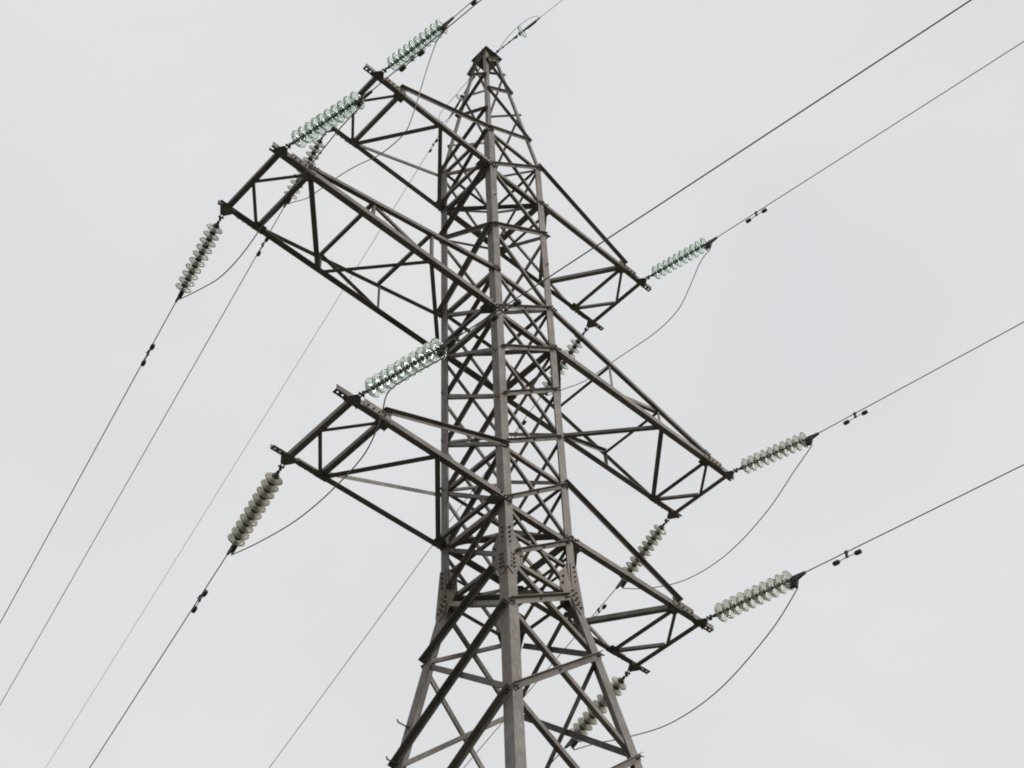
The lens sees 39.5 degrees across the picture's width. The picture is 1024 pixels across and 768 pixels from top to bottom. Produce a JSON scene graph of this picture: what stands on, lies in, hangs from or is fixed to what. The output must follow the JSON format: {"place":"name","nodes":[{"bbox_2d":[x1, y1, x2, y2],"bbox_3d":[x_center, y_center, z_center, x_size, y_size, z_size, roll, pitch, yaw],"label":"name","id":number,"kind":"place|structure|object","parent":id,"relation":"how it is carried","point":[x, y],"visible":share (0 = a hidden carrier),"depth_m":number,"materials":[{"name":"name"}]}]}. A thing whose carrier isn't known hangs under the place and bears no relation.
{"place":"outdoors","nodes":[
{"label":"outdoors","id":0,"kind":"place"},
{"bbox_2d":[0,0,1023,767],"label":"sky","id":1,"kind":"structure","parent":0,"point":[125,125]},
{"label":"ground","id":2,"kind":"structure","parent":0,"visible":0},
{"bbox_2d":[217,46,733,767],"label":"transmission tower","id":3,"kind":"structure","parent":2,"relation":"on","point":[507,570],"depth_m":20.66,"materials":[{"name":"metal"}]},
{"bbox_2d":[175,213,224,302],"bbox_3d":[-4.625,-1.855,21.071,0.261,0.286,1.633,24,-66,-21],"label":"insulator string","id":4,"kind":"object","parent":3,"relation":"attached to","point":[193,268],"visible":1,"depth_m":21.02,"materials":[{"name":"clear glass"}]},
{"bbox_2d":[0,302,175,622],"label":"conductor wire","id":5,"kind":"object","parent":4,"relation":"attached to","point":[87,463],"visible":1,"depth_m":23.08,"materials":[{"name":"metal"}]},
{"bbox_2d":[141,343,154,365],"bbox_3d":[-5.580,-0.470,21.842,0.082,0.148,0.450,24,-59,-21],"label":"vibration damper","id":6,"kind":"object","parent":5,"relation":"attached to","point":[152,347],"visible":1,"depth_m":21.82,"materials":[{"name":"metal"}]},
{"bbox_2d":[226,462,285,554],"bbox_3d":[-3.355,1.642,18.633,0.261,0.286,1.633,25,-67,-22],"label":"insulator string","id":7,"kind":"object","parent":3,"relation":"attached to","point":[242,529],"visible":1,"depth_m":18.58,"materials":[{"name":"glass"}]},
{"bbox_2d":[89,555,226,767],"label":"conductor wire","id":8,"kind":"object","parent":7,"relation":"attached to","point":[157,662],"visible":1,"depth_m":20.07,"materials":[{"name":"metal"}]},
{"bbox_2d":[191,589,207,612],"bbox_3d":[-4.239,2.917,19.328,0.082,0.148,0.450,24,-59,-21],"label":"vibration damper","id":9,"kind":"object","parent":8,"relation":"attached to","point":[199,598],"visible":1,"depth_m":19.32,"materials":[{"name":"metal"}]},
{"bbox_2d":[231,355,445,554],"bbox_3d":[-2.307,1.085,17.444,0.223,0.620,4.449,33,-58,-26],"label":"jumper wire","id":10,"kind":"object","parent":7,"relation":"hanging from","point":[355,464],"visible":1,"depth_m":16.95,"materials":[{"name":"metal"}]},
{"bbox_2d":[283,131,327,207],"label":"insulator string","id":11,"kind":"object","parent":3,"relation":"attached to","point":[315,149],"visible":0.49,"depth_m":24.81,"materials":[{"name":"glass"}]},
{"bbox_2d":[0,208,283,704],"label":"conductor wire","id":12,"kind":"object","parent":11,"relation":"attached to","point":[144,452],"visible":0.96,"depth_m":28.26,"materials":[{"name":"metal"}]},
{"bbox_2d":[256,238,268,256],"bbox_3d":[-4.484,-2.495,25.625,0.082,0.148,0.450,24,-59,-21],"label":"vibration damper","id":13,"kind":"object","parent":12,"relation":"attached to","point":[259,252],"visible":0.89,"depth_m":25.63,"materials":[{"name":"metal"}]},
{"bbox_2d":[283,90,372,149],"bbox_3d":[-2.551,-3.622,19.645,1.737,0.304,0.278,-25,-52,32],"label":"insulator string","id":14,"kind":"object","parent":3,"relation":"attached to","point":[327,120],"visible":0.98,"depth_m":19.62,"materials":[{"name":"clear glass"}]},
{"bbox_2d":[178,103,362,299],"bbox_3d":[-3.472,-2.288,19.909,0.017,0.760,4.406,34,-59,-27],"label":"jumper wire","id":15,"kind":"object","parent":14,"relation":"hanging from","point":[277,206],"visible":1,"depth_m":19.72,"materials":[{"name":"metal"}]},
{"bbox_2d":[372,0,480,90],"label":"conductor wire","id":16,"kind":"object","parent":14,"relation":"attached to","point":[427,44],"visible":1,"depth_m":18.65,"materials":[{"name":"metal"}]},
{"bbox_2d":[399,49,424,71],"bbox_3d":[-1.312,-4.279,18.790,0.450,0.148,0.082,-33,-56,29],"label":"vibration damper","id":17,"kind":"object","parent":16,"relation":"attached to","point":[420,53],"visible":1,"depth_m":18.78,"materials":[{"name":"metal"}]},
{"bbox_2d":[356,337,455,398],"bbox_3d":[-1.294,-0.173,17.166,1.737,0.304,0.278,-29,-53,35],"label":"insulator string","id":18,"kind":"object","parent":3,"relation":"attached to","point":[389,377],"visible":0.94,"depth_m":17.12,"materials":[{"name":"clear glass"}]},
{"bbox_2d":[455,0,971,338],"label":"conductor wire","id":19,"kind":"object","parent":18,"relation":"attached to","point":[723,162],"visible":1,"depth_m":14.88,"materials":[{"name":"metal"}]},
{"bbox_2d":[490,299,521,321],"bbox_3d":[-0.066,-0.861,16.282,0.450,0.148,0.082,-32,-55,28],"label":"vibration damper","id":20,"kind":"object","parent":19,"relation":"attached to","point":[516,303],"visible":1,"depth_m":16.27,"materials":[{"name":"metal"}]},
{"bbox_2d":[380,17,453,73],"bbox_3d":[-1.575,-5.568,23.507,1.737,0.304,0.278,-28,-53,34],"label":"insulator string","id":21,"kind":"object","parent":3,"relation":"attached to","point":[395,61],"visible":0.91,"depth_m":23.48,"materials":[{"name":"glass"}]},
{"bbox_2d":[287,31,444,203],"bbox_3d":[-2.473,-3.805,23.274,0.017,2.019,4.377,33,-58,-26],"label":"jumper wire","id":22,"kind":"object","parent":21,"relation":"hanging from","point":[400,137],"visible":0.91,"depth_m":22.63,"materials":[{"name":"metal"}]},
{"bbox_2d":[438,66,480,121],"bbox_3d":[-1.053,-6.166,30.510,0.307,0.308,1.445,32,-58,-26],"label":"shield wire fitting","id":23,"kind":"object","parent":3,"relation":"attached to","point":[459,98],"visible":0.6,"depth_m":30.51,"materials":[{"name":"metal"}]},
{"bbox_2d":[46,119,448,766],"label":"shield wire","id":24,"kind":"object","parent":23,"relation":"attached to","point":[240,455],"visible":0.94,"depth_m":35.91,"materials":[{"name":"metal"}]},
{"bbox_2d":[493,16,539,54],"bbox_3d":[0.097,-7.331,29.817,1.310,0.509,0.275,-32,-55,29],"label":"shield wire fitting","id":25,"kind":"object","parent":3,"relation":"attached to","point":[521,31],"visible":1,"depth_m":29.68,"materials":[{"name":"metal"}]},
{"bbox_2d":[540,325,589,397],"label":"insulator string","id":26,"kind":"object","parent":3,"relation":"attached to","point":[573,347],"visible":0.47,"depth_m":27.84,"materials":[{"name":"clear glass"}]},
{"bbox_2d":[269,398,539,767],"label":"conductor wire","id":27,"kind":"object","parent":26,"relation":"attached to","point":[381,614],"visible":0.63,"depth_m":31.77,"materials":[{"name":"metal"}]},
{"bbox_2d":[564,669,631,748],"bbox_3d":[1.300,4.938,21.616,0.277,0.304,1.737,27,-68,-23],"label":"insulator string","id":28,"kind":"object","parent":3,"relation":"attached to","point":[586,722],"visible":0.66,"depth_m":21.59,"materials":[{"name":"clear glass"}]},
{"bbox_2d":[572,586,797,749],"bbox_3d":[2.435,4.407,20.346,0.018,0.781,4.656,32,-58,-26],"label":"jumper wire","id":29,"kind":"object","parent":28,"relation":"hanging from","point":[719,688],"visible":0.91,"depth_m":19.76,"materials":[{"name":"metal"}]},
{"bbox_2d":[615,517,670,588],"bbox_3d":[2.339,3.036,25.517,0.277,0.304,1.737,25,-68,-22],"label":"insulator string","id":30,"kind":"object","parent":3,"relation":"attached to","point":[647,546],"visible":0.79,"depth_m":25.42,"materials":[{"name":"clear glass"}]},
{"bbox_2d":[464,588,615,767],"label":"conductor wire","id":31,"kind":"object","parent":30,"relation":"attached to","point":[536,682],"visible":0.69,"depth_m":27.24,"materials":[{"name":"metal"}]},
{"bbox_2d":[594,604,606,616],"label":"vibration damper","id":32,"kind":"object","parent":31,"relation":"attached to","point":[604,606],"visible":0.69,"depth_m":25.99,"materials":[{"name":"metal"}]},
{"bbox_2d":[644,236,717,280],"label":"insulator string","id":33,"kind":"object","parent":3,"relation":"attached to","point":[665,267],"visible":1,"depth_m":26.47,"materials":[{"name":"green glass"}]},
{"bbox_2d":[546,247,710,395],"bbox_3d":[2.157,-0.838,26.695,0.018,0.961,4.550,32,-58,-26],"label":"jumper wire","id":34,"kind":"object","parent":33,"relation":"hanging from","point":[653,333],"visible":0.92,"depth_m":25.99,"materials":[{"name":"metal"}]},
{"bbox_2d":[717,41,1023,236],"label":"conductor wire","id":35,"kind":"object","parent":33,"relation":"attached to","point":[873,137],"visible":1,"depth_m":24.44,"materials":[{"name":"metal"}]},
{"bbox_2d":[746,208,766,222],"bbox_3d":[4.385,-3.039,25.572,0.450,0.148,0.082,-32,-55,28],"label":"vibration damper","id":36,"kind":"object","parent":35,"relation":"attached to","point":[764,210],"visible":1,"depth_m":25.56,"materials":[{"name":"metal"}]},
{"bbox_2d":[703,571,805,621],"bbox_3d":[3.408,3.015,20.101,0.297,0.325,1.858,34,-48,-27],"label":"insulator string","id":37,"kind":"object","parent":3,"relation":"attached to","point":[784,582],"visible":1,"depth_m":20.06,"materials":[{"name":"clear glass"}]},
{"bbox_2d":[806,464,1023,571],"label":"conductor wire","id":38,"kind":"object","parent":37,"relation":"attached to","point":[917,516],"visible":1,"depth_m":18.73,"materials":[{"name":"metal"}]},
{"bbox_2d":[832,549,861,565],"bbox_3d":[4.517,2.313,19.222,0.450,0.148,0.082,-33,-56,28],"label":"vibration damper","id":39,"kind":"object","parent":38,"relation":"attached to","point":[837,562],"visible":1,"depth_m":19.22,"materials":[{"name":"metal"}]},
{"bbox_2d":[731,432,818,473],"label":"insulator string","id":40,"kind":"object","parent":3,"relation":"attached to","point":[763,457],"visible":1,"depth_m":24.01,"materials":[{"name":"clear glass"}]},
{"bbox_2d":[622,445,811,588],"bbox_3d":[3.479,2.632,24.230,0.017,0.944,4.532,33,-58,-26],"label":"jumper wire","id":41,"kind":"object","parent":40,"relation":"hanging from","point":[743,538],"visible":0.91,"depth_m":23.65,"materials":[{"name":"metal"}]},
{"bbox_2d":[819,322,1023,432],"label":"conductor wire","id":42,"kind":"object","parent":40,"relation":"attached to","point":[923,376],"visible":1,"depth_m":22.61,"materials":[{"name":"metal"}]},
{"bbox_2d":[843,410,867,424],"bbox_3d":[5.587,0.522,23.189,0.450,0.148,0.082,-32,-55,28],"label":"vibration damper","id":43,"kind":"object","parent":42,"relation":"attached to","point":[864,412],"visible":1,"depth_m":23.18,"materials":[{"name":"metal"}]}
]}

